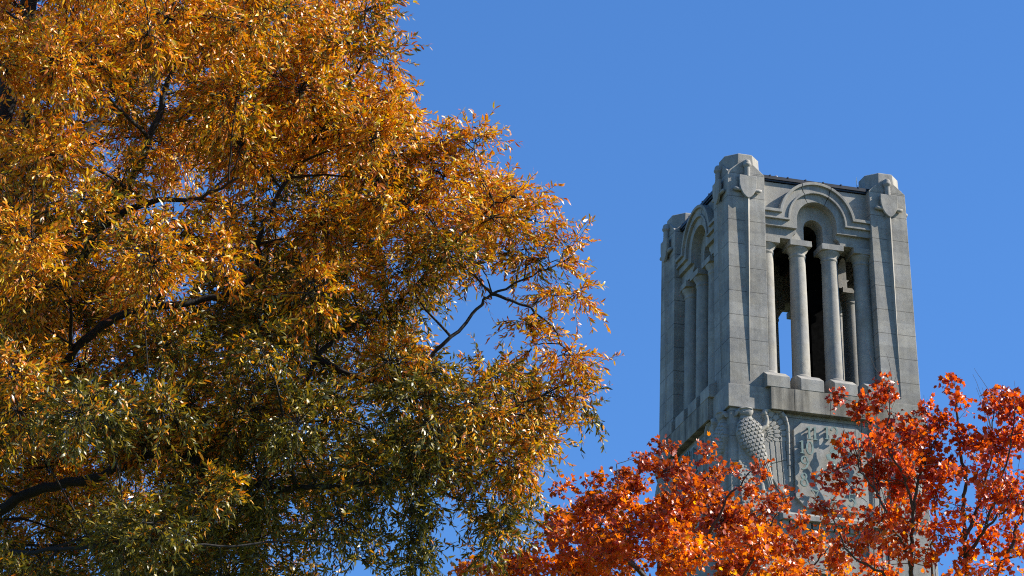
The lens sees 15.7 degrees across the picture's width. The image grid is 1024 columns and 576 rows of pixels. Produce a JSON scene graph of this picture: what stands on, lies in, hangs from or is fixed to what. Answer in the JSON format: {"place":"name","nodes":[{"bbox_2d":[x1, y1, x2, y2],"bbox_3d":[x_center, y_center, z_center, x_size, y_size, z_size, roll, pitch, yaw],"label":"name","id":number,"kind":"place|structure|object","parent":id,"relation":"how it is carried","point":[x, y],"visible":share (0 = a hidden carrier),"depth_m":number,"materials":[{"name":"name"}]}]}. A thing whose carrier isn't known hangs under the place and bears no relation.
{"place":"outdoors","nodes":[
{"label":"outdoors","id":0,"kind":"place"},
{"bbox_2d":[0,0,1023,575],"label":"sky","id":1,"kind":"structure","parent":0,"point":[634,106],"materials":[{"name":"blue"}]},
{"label":"ground","id":2,"kind":"structure","parent":0,"visible":0},
{"bbox_2d":[0,0,624,575],"bbox_3d":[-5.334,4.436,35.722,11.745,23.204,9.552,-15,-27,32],"label":"willow oak","id":3,"kind":"object","parent":2,"relation":"on","point":[292,312],"visible":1,"depth_m":35.74,"materials":[{"name":"orange plant"}]},
{"bbox_2d":[447,431,853,575],"bbox_3d":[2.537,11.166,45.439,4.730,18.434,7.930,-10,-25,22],"label":"maple tree","id":4,"kind":"object","parent":2,"relation":"on","point":[605,550],"visible":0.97,"depth_m":46.44,"materials":[{"name":"orange plant"}]},
{"bbox_2d":[654,153,938,575],"bbox_3d":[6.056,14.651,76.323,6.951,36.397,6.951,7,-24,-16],"label":"bell tower","id":5,"kind":"structure","parent":2,"relation":"on","point":[750,252],"depth_m":80.50,"materials":[{"name":"stone"}]},
{"bbox_2d":[803,346,1023,575],"bbox_3d":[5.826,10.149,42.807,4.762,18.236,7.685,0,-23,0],"label":"maple tree","id":6,"kind":"object","parent":2,"relation":"on","point":[901,486],"visible":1,"depth_m":43.88,"materials":[{"name":"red plant"}]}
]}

